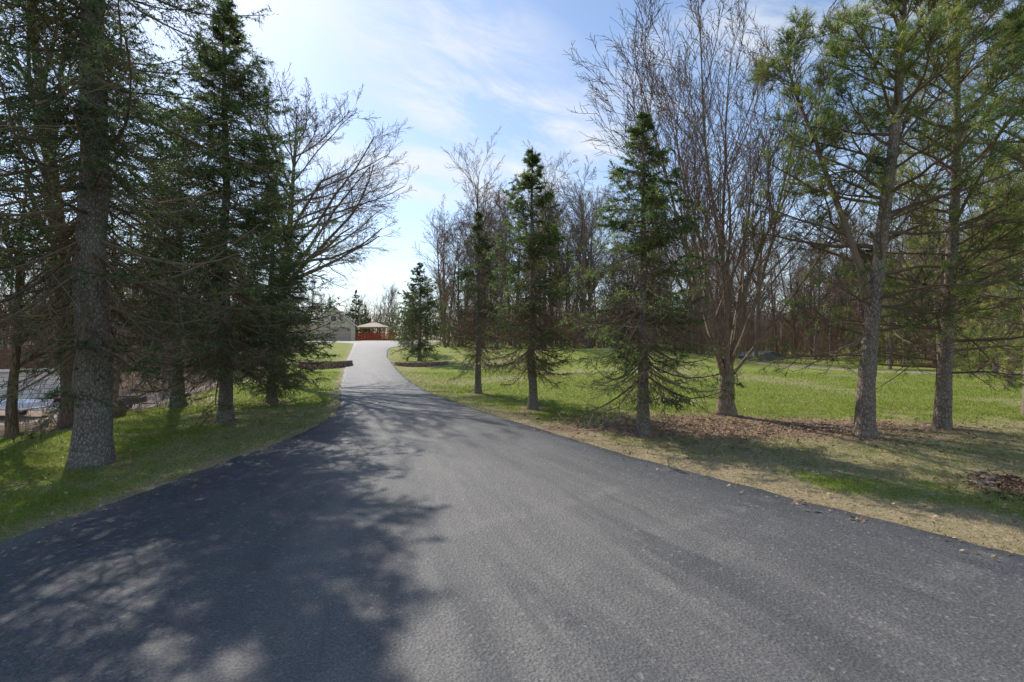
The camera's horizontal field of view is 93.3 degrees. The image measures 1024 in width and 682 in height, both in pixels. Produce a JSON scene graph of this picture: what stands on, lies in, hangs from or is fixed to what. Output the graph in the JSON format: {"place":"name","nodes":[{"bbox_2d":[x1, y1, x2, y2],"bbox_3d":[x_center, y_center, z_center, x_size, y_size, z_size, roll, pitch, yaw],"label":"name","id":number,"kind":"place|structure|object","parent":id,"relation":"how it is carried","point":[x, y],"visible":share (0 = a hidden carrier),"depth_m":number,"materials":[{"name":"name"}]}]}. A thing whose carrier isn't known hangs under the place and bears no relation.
{"place":"outdoors","nodes":[
{"label":"outdoors","id":0,"kind":"place"},
{"bbox_2d":[119,396,155,408],"bbox_3d":[-20.194,3.368,26.082,2.175,0.726,1.040,0,0,-11],"label":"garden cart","id":1,"kind":"object","parent":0,"point":[143,397],"visible":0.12,"depth_m":26.18,"materials":[{"name":"black"}]},
{"bbox_2d":[0,341,1023,681],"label":"driveway","id":2,"kind":"structure","parent":0,"point":[390,523],"depth_m":3.21,"materials":[{"name":"asphalt"}]},
{"bbox_2d":[0,339,1023,555],"bbox_3d":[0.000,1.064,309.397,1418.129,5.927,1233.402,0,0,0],"label":"ground","id":3,"kind":"structure","parent":0,"point":[342,351],"depth_m":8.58,"materials":[{"name":"plant"}]},
{"bbox_2d":[0,225,51,349],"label":"bare tree","id":4,"kind":"object","parent":3,"relation":"on","point":[5,340],"visible":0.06,"depth_m":43.20,"materials":[{"name":"brown plant"}]},
{"bbox_2d":[0,221,54,348],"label":"bare tree","id":5,"kind":"object","parent":3,"relation":"on","point":[29,294],"visible":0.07,"depth_m":40.73,"materials":[{"name":"brown plant"}]},
{"bbox_2d":[0,399,58,414],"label":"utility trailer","id":6,"kind":"object","parent":3,"relation":"on","point":[37,404],"visible":0.51,"depth_m":24.57,"materials":[{"name":"white metal"}]},
{"bbox_2d":[0,350,59,398],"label":"shed","id":7,"kind":"structure","parent":3,"relation":"on","point":[5,357],"depth_m":30.91,"materials":[{"name":"beige"}]},
{"bbox_2d":[0,0,110,340],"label":"spruce tree","id":8,"kind":"object","parent":3,"relation":"on","point":[9,71],"visible":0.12,"depth_m":7.65,"materials":[{"name":"green plant"}]},
{"bbox_2d":[0,148,112,437],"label":"bare tree","id":9,"kind":"object","parent":3,"relation":"on","point":[12,428],"visible":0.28,"depth_m":8.25,"materials":[{"name":"brown plant"}]},
{"bbox_2d":[0,0,158,425],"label":"bare tree","id":10,"kind":"object","parent":3,"relation":"on","point":[64,419],"visible":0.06,"depth_m":9.73,"materials":[{"name":"brown plant"}]},
{"bbox_2d":[24,84,173,311],"bbox_3d":[-12.086,-2.885,14.314,3.820,10.940,3.639,0,0,0],"label":"bare tree","id":11,"kind":"object","parent":3,"relation":"on","point":[42,285],"visible":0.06,"depth_m":14.28,"materials":[{"name":"brown plant"}]},
{"bbox_2d":[18,366,215,429],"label":"undergrowth","id":12,"kind":"object","parent":3,"relation":"on","point":[138,403],"visible":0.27,"depth_m":12.15,"materials":[{"name":"plant"}]},
{"bbox_2d":[112,399,126,417],"bbox_3d":[-9.044,1.576,10.997,0.426,0.544,0.358,0,0,11],"label":"boulder","id":13,"kind":"object","parent":3,"relation":"on","point":[122,412],"visible":0.3,"depth_m":10.96,"materials":[{"name":"beige stone"}]},
{"bbox_2d":[0,0,302,469],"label":"spruce tree","id":14,"kind":"object","parent":3,"relation":"on","point":[95,51],"visible":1,"depth_m":6.31,"materials":[{"name":"green plant"}]},
{"bbox_2d":[0,322,307,390],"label":"undergrowth","id":15,"kind":"object","parent":3,"relation":"on","point":[132,346],"visible":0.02,"depth_m":42.86,"materials":[{"name":"plant"}]},
{"bbox_2d":[108,113,215,398],"bbox_3d":[-13.552,-3.345,19.039,4.948,13.016,5.518,0,0,0],"label":"bare tree","id":16,"kind":"object","parent":3,"relation":"on","point":[116,377],"visible":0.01,"depth_m":17.79,"materials":[{"name":"brown plant"}]},
{"bbox_2d":[106,127,240,407],"bbox_3d":[-8.650,-1.854,12.532,4.075,7.544,3.392,0,0,0],"label":"spruce tree","id":17,"kind":"object","parent":3,"relation":"on","point":[180,402],"visible":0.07,"depth_m":12.44,"materials":[{"name":"green plant"}]},
{"bbox_2d":[108,0,342,430],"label":"spruce tree","id":18,"kind":"object","parent":3,"relation":"on","point":[225,336],"visible":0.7,"depth_m":9.75,"materials":[{"name":"green plant"}]},
{"bbox_2d":[188,178,354,406],"bbox_3d":[-6.596,-1.210,13.204,4.453,6.531,4.353,0,0,0],"label":"spruce tree","id":19,"kind":"object","parent":3,"relation":"on","point":[311,345],"visible":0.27,"depth_m":13.06,"materials":[{"name":"green plant"}]},
{"bbox_2d":[169,5,418,361],"bbox_3d":[-8.313,-4.851,20.693,8.638,13.649,11.136,0,0,-10],"label":"bare tree","id":20,"kind":"object","parent":3,"relation":"on","point":[331,197],"visible":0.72,"depth_m":19.35,"materials":[{"name":"brown plant"}]},
{"bbox_2d":[249,307,357,340],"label":"garage","id":21,"kind":"structure","parent":3,"relation":"on","point":[343,334],"depth_m":77.74,"materials":[{"name":"beige"}]},
{"bbox_2d":[316,327,350,340],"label":"garage door","id":22,"kind":"structure","parent":21,"relation":"in","point":[343,334],"depth_m":77.69,"materials":[{"name":"beige paint"}]},
{"bbox_2d":[298,360,352,368],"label":"retaining wall","id":23,"kind":"structure","parent":3,"relation":"on","point":[337,364],"depth_m":26.12,"materials":[{"name":"stone"}]},
{"bbox_2d":[345,289,367,332],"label":"spruce tree","id":24,"kind":"object","parent":3,"relation":"on","point":[357,310],"visible":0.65,"depth_m":103.73,"materials":[{"name":"green plant"}]},
{"bbox_2d":[358,305,374,332],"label":"spruce tree","id":25,"kind":"object","parent":3,"relation":"on","point":[365,321],"visible":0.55,"depth_m":98.73,"materials":[{"name":"green plant"}]},
{"bbox_2d":[356,323,392,340],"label":"gazebo","id":26,"kind":"object","parent":3,"relation":"on","point":[372,325],"visible":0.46,"depth_m":91.98,"materials":[{"name":"paint"}]},
{"bbox_2d":[355,332,395,340],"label":"wooden fence","id":27,"kind":"object","parent":3,"relation":"on","point":[368,336],"visible":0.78,"depth_m":84.94,"materials":[{"name":"red wood"}]},
{"bbox_2d":[371,283,398,332],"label":"bare tree","id":28,"kind":"object","parent":3,"relation":"on","point":[392,295],"visible":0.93,"depth_m":112.55,"materials":[{"name":"brown plant"}]},
{"bbox_2d":[373,281,400,329],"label":"bare tree","id":29,"kind":"object","parent":3,"relation":"on","point":[386,306],"visible":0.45,"depth_m":121.26,"materials":[{"name":"brown plant"}]},
{"bbox_2d":[380,284,399,335],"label":"bare tree","id":30,"kind":"object","parent":3,"relation":"on","point":[392,303],"visible":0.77,"depth_m":117.20,"materials":[{"name":"brown plant"}]},
{"bbox_2d":[390,286,435,353],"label":"spruce tree","id":31,"kind":"object","parent":3,"relation":"on","point":[401,319],"visible":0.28,"depth_m":36.88,"materials":[{"name":"green plant"}]},
{"bbox_2d":[382,262,455,360],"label":"spruce tree","id":32,"kind":"object","parent":3,"relation":"on","point":[419,316],"visible":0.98,"depth_m":30.76,"materials":[{"name":"green plant"}]},
{"bbox_2d":[394,361,447,366],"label":"retaining wall","id":33,"kind":"structure","parent":3,"relation":"on","point":[414,364],"depth_m":27.11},
{"bbox_2d":[411,211,457,347],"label":"bare tree","id":34,"kind":"object","parent":3,"relation":"on","point":[438,275],"visible":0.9,"depth_m":47.81,"materials":[{"name":"brown plant"}]},
{"bbox_2d":[421,194,467,345],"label":"bare tree","id":35,"kind":"object","parent":3,"relation":"on","point":[454,219],"visible":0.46,"depth_m":54.09,"materials":[{"name":"brown plant"}]},
{"bbox_2d":[432,223,471,346],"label":"bare tree","id":36,"kind":"object","parent":3,"relation":"on","point":[456,257],"visible":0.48,"depth_m":51.42,"materials":[{"name":"brown plant"}]},
{"bbox_2d":[434,213,484,346],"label":"bare tree","id":37,"kind":"object","parent":3,"relation":"on","point":[457,260],"visible":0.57,"depth_m":49.82,"materials":[{"name":"brown plant"}]},
{"bbox_2d":[451,218,488,344],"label":"bare tree","id":38,"kind":"object","parent":3,"relation":"on","point":[461,245],"visible":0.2,"depth_m":52.70,"materials":[{"name":"brown plant"}]},
{"bbox_2d":[440,125,508,347],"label":"bare tree","id":39,"kind":"object","parent":3,"relation":"on","point":[477,202],"visible":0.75,"depth_m":46.19,"materials":[{"name":"brown plant"}]},
{"bbox_2d":[429,210,522,393],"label":"spruce tree","id":40,"kind":"object","parent":3,"relation":"on","point":[483,239],"visible":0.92,"depth_m":15.22,"materials":[{"name":"green plant"}]},
{"bbox_2d":[447,183,509,347],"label":"bare tree","id":41,"kind":"object","parent":3,"relation":"on","point":[489,231],"visible":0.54,"depth_m":47.47,"materials":[{"name":"brown plant"}]},
{"bbox_2d":[460,197,502,333],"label":"bare tree","id":42,"kind":"object","parent":3,"relation":"on","point":[476,240],"visible":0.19,"depth_m":52.40,"materials":[{"name":"brown plant"}]},
{"bbox_2d":[467,209,507,345],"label":"bare tree","id":43,"kind":"object","parent":3,"relation":"on","point":[488,268],"visible":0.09,"depth_m":52.19,"materials":[{"name":"brown plant"}]},
{"bbox_2d":[0,283,999,345],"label":"distant wood","id":44,"kind":"object","parent":3,"relation":"on","point":[381,330],"visible":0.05,"depth_m":121.23,"materials":[{"name":"plant"}]},
{"bbox_2d":[484,181,521,345],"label":"bare tree","id":45,"kind":"object","parent":3,"relation":"on","point":[506,251],"visible":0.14,"depth_m":52.95,"materials":[{"name":"brown plant"}]},
{"bbox_2d":[481,177,529,348],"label":"bare tree","id":46,"kind":"object","parent":3,"relation":"on","point":[503,257],"visible":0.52,"depth_m":46.09,"materials":[{"name":"brown plant"}]},
{"bbox_2d":[494,211,527,346],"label":"bare tree","id":47,"kind":"object","parent":3,"relation":"on","point":[509,264],"visible":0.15,"depth_m":51.16,"materials":[{"name":"brown plant"}]},
{"bbox_2d":[0,361,1023,560],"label":"fallen leaves","id":48,"kind":"object","parent":3,"relation":"on","point":[693,465],"depth_m":6.96,"materials":[{"name":"plant"}]},
{"bbox_2d":[488,197,572,346],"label":"bare tree","id":49,"kind":"object","parent":3,"relation":"on","point":[511,239],"visible":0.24,"depth_m":48.78,"materials":[{"name":"brown plant"}]},
{"bbox_2d":[505,204,557,347],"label":"bare tree","id":50,"kind":"object","parent":3,"relation":"on","point":[528,255],"visible":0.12,"depth_m":43.94,"materials":[{"name":"brown plant"}]},
{"bbox_2d":[463,147,600,409],"bbox_3d":[0.546,-1.459,11.922,2.898,6.673,3.104,0,0,32],"label":"spruce tree","id":51,"kind":"object","parent":3,"relation":"on","point":[540,240],"visible":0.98,"depth_m":11.64,"materials":[{"name":"green plant"}]},
{"bbox_2d":[508,183,569,342],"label":"bare tree","id":52,"kind":"object","parent":3,"relation":"on","point":[542,247],"visible":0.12,"depth_m":47.97,"materials":[{"name":"brown plant"}]},
{"bbox_2d":[516,139,578,347],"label":"bare tree","id":53,"kind":"object","parent":3,"relation":"on","point":[555,177],"visible":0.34,"depth_m":46.10,"materials":[{"name":"brown plant"}]},
{"bbox_2d":[526,175,570,345],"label":"bare tree","id":54,"kind":"object","parent":3,"relation":"on","point":[560,244],"visible":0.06,"depth_m":51.62,"materials":[{"name":"brown plant"}]},
{"bbox_2d":[535,210,574,343],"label":"bare tree","id":55,"kind":"object","parent":3,"relation":"on","point":[552,264],"visible":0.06,"depth_m":50.17,"materials":[{"name":"brown plant"}]},
{"bbox_2d":[537,181,575,347],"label":"bare tree","id":56,"kind":"object","parent":3,"relation":"on","point":[557,276],"visible":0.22,"depth_m":47.30,"materials":[{"name":"brown plant"}]},
{"bbox_2d":[556,221,581,342],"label":"bare tree","id":57,"kind":"object","parent":3,"relation":"on","point":[566,305],"visible":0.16,"depth_m":52.74,"materials":[{"name":"brown plant"}]},
{"bbox_2d":[547,155,610,348],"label":"bare tree","id":58,"kind":"object","parent":3,"relation":"on","point":[583,253],"visible":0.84,"depth_m":42.93,"materials":[{"name":"brown plant"}]},
{"bbox_2d":[556,184,610,347],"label":"bare tree","id":59,"kind":"object","parent":3,"relation":"on","point":[576,303],"visible":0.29,"depth_m":48.25,"materials":[{"name":"brown plant"}]},
{"bbox_2d":[561,185,605,347],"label":"bare tree","id":60,"kind":"object","parent":3,"relation":"on","point":[579,289],"visible":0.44,"depth_m":48.09,"materials":[{"name":"brown plant"}]},
{"bbox_2d":[563,183,608,346],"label":"bare tree","id":61,"kind":"object","parent":3,"relation":"on","point":[578,251],"visible":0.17,"depth_m":52.33,"materials":[{"name":"brown plant"}]},
{"bbox_2d":[559,170,624,348],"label":"bare tree","id":62,"kind":"object","parent":3,"relation":"on","point":[590,244],"visible":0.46,"depth_m":46.18,"materials":[{"name":"brown plant"}]},
{"bbox_2d":[564,217,620,347],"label":"bare tree","id":63,"kind":"object","parent":3,"relation":"on","point":[593,277],"visible":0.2,"depth_m":50.17,"materials":[{"name":"brown plant"}]},
{"bbox_2d":[586,232,627,316],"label":"bare tree","id":64,"kind":"object","parent":3,"relation":"on","point":[613,266],"visible":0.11,"depth_m":63.30,"materials":[{"name":"brown plant"}]},
{"bbox_2d":[602,240,629,344],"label":"bare tree","id":65,"kind":"object","parent":3,"relation":"on","point":[610,292],"visible":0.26,"depth_m":49.51,"materials":[{"name":"brown plant"}]},
{"bbox_2d":[603,203,682,344],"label":"bare tree","id":66,"kind":"object","parent":3,"relation":"on","point":[627,263],"visible":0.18,"depth_m":45.31,"materials":[{"name":"brown plant"}]},
{"bbox_2d":[544,108,745,435],"bbox_3d":[2.262,-1.111,8.553,3.459,5.884,3.519,0,0,0],"label":"spruce tree","id":67,"kind":"object","parent":3,"relation":"on","point":[650,197],"visible":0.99,"depth_m":8.16,"materials":[{"name":"green plant"}]},
{"bbox_2d":[648,256,678,336],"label":"bare tree","id":68,"kind":"object","parent":3,"relation":"on","point":[661,298],"visible":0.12,"depth_m":44.59,"materials":[{"name":"brown plant"}]},
{"bbox_2d":[672,274,699,345],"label":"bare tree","id":69,"kind":"object","parent":3,"relation":"on","point":[685,306],"visible":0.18,"depth_m":48.77,"materials":[{"name":"brown plant"}]},
{"bbox_2d":[696,226,731,355],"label":"bare tree","id":70,"kind":"object","parent":3,"relation":"on","point":[718,299],"visible":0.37,"depth_m":37.88,"materials":[{"name":"brown plant"}]},
{"bbox_2d":[697,240,743,341],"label":"bare tree","id":71,"kind":"object","parent":3,"relation":"on","point":[722,309],"visible":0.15,"depth_m":47.41,"materials":[{"name":"brown plant"}]},
{"bbox_2d":[436,282,1022,370],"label":"undergrowth","id":72,"kind":"object","parent":3,"relation":"on","point":[767,340],"visible":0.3,"depth_m":43.27,"materials":[{"name":"plant"}]},
{"bbox_2d":[719,215,764,351],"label":"bare tree","id":73,"kind":"object","parent":3,"relation":"on","point":[744,307],"visible":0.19,"depth_m":45.46,"materials":[{"name":"brown plant"}]},
{"bbox_2d":[730,239,772,349],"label":"bare tree","id":74,"kind":"object","parent":3,"relation":"on","point":[752,297],"visible":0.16,"depth_m":49.31,"materials":[{"name":"brown plant"}]},
{"bbox_2d":[734,202,789,348],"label":"bare tree","id":75,"kind":"object","parent":3,"relation":"on","point":[769,293],"visible":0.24,"depth_m":44.16,"materials":[{"name":"brown plant"}]},
{"bbox_2d":[742,223,799,351],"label":"bare tree","id":76,"kind":"object","parent":3,"relation":"on","point":[786,259],"visible":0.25,"depth_m":53.92,"materials":[{"name":"brown plant"}]},
{"bbox_2d":[525,409,1023,505],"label":"mulch","id":77,"kind":"object","parent":3,"relation":"on","point":[1011,482],"visible":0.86,"depth_m":8.63,"materials":[{"name":"brown plant"}]},
{"bbox_2d":[763,251,793,350],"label":"bare tree","id":78,"kind":"object","parent":3,"relation":"on","point":[776,298],"visible":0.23,"depth_m":55.34,"materials":[{"name":"brown plant"}]},
{"bbox_2d":[724,162,838,359],"bbox_3d":[17.377,-5.419,32.546,5.180,14.070,7.322,0,0,-23],"label":"bare tree","id":79,"kind":"object","parent":3,"relation":"on","point":[758,312],"visible":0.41,"depth_m":33.28,"materials":[{"name":"brown plant"}]},
{"bbox_2d":[745,220,826,355],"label":"bare tree","id":80,"kind":"object","parent":3,"relation":"on","point":[786,293],"visible":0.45,"depth_m":47.23,"materials":[{"name":"brown plant"}]},
{"bbox_2d":[562,0,1014,416],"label":"maple tree","id":81,"kind":"object","parent":3,"relation":"on","point":[724,407],"visible":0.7,"depth_m":10.32,"materials":[{"name":"brown plant"}]},
{"bbox_2d":[775,254,809,340],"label":"bare tree","id":82,"kind":"object","parent":3,"relation":"on","point":[794,296],"visible":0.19,"depth_m":57.51,"materials":[{"name":"brown plant"}]},
{"bbox_2d":[785,229,821,353],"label":"bare tree","id":83,"kind":"object","parent":3,"relation":"on","point":[806,284],"visible":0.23,"depth_m":52.55,"materials":[{"name":"brown plant"}]},
{"bbox_2d":[784,204,857,359],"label":"bare tree","id":84,"kind":"object","parent":3,"relation":"on","point":[819,296],"visible":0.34,"depth_m":38.95,"materials":[{"name":"brown plant"}]},
{"bbox_2d":[801,220,868,351],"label":"bare tree","id":85,"kind":"object","parent":3,"relation":"on","point":[823,285],"visible":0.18,"depth_m":41.87,"materials":[{"name":"brown plant"}]},
{"bbox_2d":[806,229,863,339],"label":"bare tree","id":86,"kind":"object","parent":3,"relation":"on","point":[840,274],"visible":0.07,"depth_m":50.01,"materials":[{"name":"brown plant"}]},
{"bbox_2d":[826,195,877,361],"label":"bare tree","id":87,"kind":"object","parent":3,"relation":"on","point":[855,279],"visible":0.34,"depth_m":36.22,"materials":[{"name":"brown plant"}]},
{"bbox_2d":[836,263,869,356],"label":"bare tree","id":88,"kind":"object","parent":3,"relation":"on","point":[859,311],"visible":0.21,"depth_m":44.06,"materials":[{"name":"brown plant"}]},
{"bbox_2d":[735,0,1023,438],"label":"pine tree","id":89,"kind":"object","parent":3,"relation":"on","point":[864,426],"visible":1,"depth_m":8.16,"materials":[{"name":"green plant"}]},
{"bbox_2d":[856,190,914,363],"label":"bare tree","id":90,"kind":"object","parent":3,"relation":"on","point":[887,251],"visible":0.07,"depth_m":32.69,"materials":[{"name":"brown plant"}]},
{"bbox_2d":[859,275,923,368],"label":"pine tree","id":91,"kind":"object","parent":3,"relation":"on","point":[889,343],"visible":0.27,"depth_m":27.42,"materials":[{"name":"green plant"}]},
{"bbox_2d":[878,274,923,362],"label":"spruce tree","id":92,"kind":"object","parent":3,"relation":"on","point":[893,346],"visible":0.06,"depth_m":33.86,"materials":[{"name":"green plant"}]},
{"bbox_2d":[871,218,939,364],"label":"bare tree","id":93,"kind":"object","parent":3,"relation":"on","point":[904,238],"visible":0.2,"depth_m":31.23,"materials":[{"name":"brown plant"}]},
{"bbox_2d":[807,0,1023,429],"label":"pine tree","id":94,"kind":"object","parent":3,"relation":"on","point":[942,411],"visible":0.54,"depth_m":9.00,"materials":[{"name":"green plant"}]},
{"bbox_2d":[891,195,945,357],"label":"bare tree","id":95,"kind":"object","parent":3,"relation":"on","point":[914,259],"visible":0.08,"depth_m":39.33,"materials":[{"name":"brown plant"}]},
{"bbox_2d":[892,117,978,351],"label":"bare tree","id":96,"kind":"object","parent":3,"relation":"on","point":[909,255],"visible":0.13,"depth_m":28.57,"materials":[{"name":"brown plant"}]},
{"bbox_2d":[898,223,973,367],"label":"bare tree","id":97,"kind":"object","parent":3,"relation":"on","point":[939,291],"visible":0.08,"depth_m":29.40,"materials":[{"name":"brown plant"}]},
{"bbox_2d":[893,3,1023,414],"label":"pine tree","id":98,"kind":"object","parent":3,"relation":"on","point":[1018,142],"visible":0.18,"depth_m":10.87,"materials":[{"name":"green plant"}]},
{"bbox_2d":[905,190,1019,364],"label":"bare tree","id":99,"kind":"object","parent":3,"relation":"on","point":[937,259],"visible":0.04,"depth_m":32.50,"materials":[{"name":"brown plant"}]},
{"bbox_2d":[936,138,1023,395],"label":"pine tree","id":100,"kind":"object","parent":3,"relation":"on","point":[1011,162],"visible":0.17,"depth_m":14.90,"materials":[{"name":"green plant"}]},
{"bbox_2d":[943,141,1019,364],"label":"bare tree","id":101,"kind":"object","parent":3,"relation":"on","point":[980,205],"visible":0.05,"depth_m":31.48,"materials":[{"name":"brown plant"}]},
{"bbox_2d":[943,232,1022,371],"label":"pine tree","id":102,"kind":"object","parent":3,"relation":"on","point":[995,369],"visible":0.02,"depth_m":24.40,"materials":[{"name":"green plant"}]},
{"bbox_2d":[953,191,1023,385],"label":"pine tree","id":103,"kind":"object","parent":3,"relation":"on","point":[1003,295],"visible":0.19,"depth_m":17.99,"materials":[{"name":"green plant"}]},
{"bbox_2d":[962,131,1021,365],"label":"bare tree","id":104,"kind":"object","parent":3,"relation":"on","point":[998,224],"visible":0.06,"depth_m":30.30,"materials":[{"name":"brown plant"}]},
{"bbox_2d":[0,0,1023,338],"label":"sky","id":105,"kind":"structure","parent":0,"point":[458,71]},
{"bbox_2d":[739,351,786,359],"bbox_3d":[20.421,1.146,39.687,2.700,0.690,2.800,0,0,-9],"label":"car","id":106,"kind":"object","parent":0,"point":[774,354],"visible":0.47,"depth_m":38.54,"materials":[{"name":"metal"}]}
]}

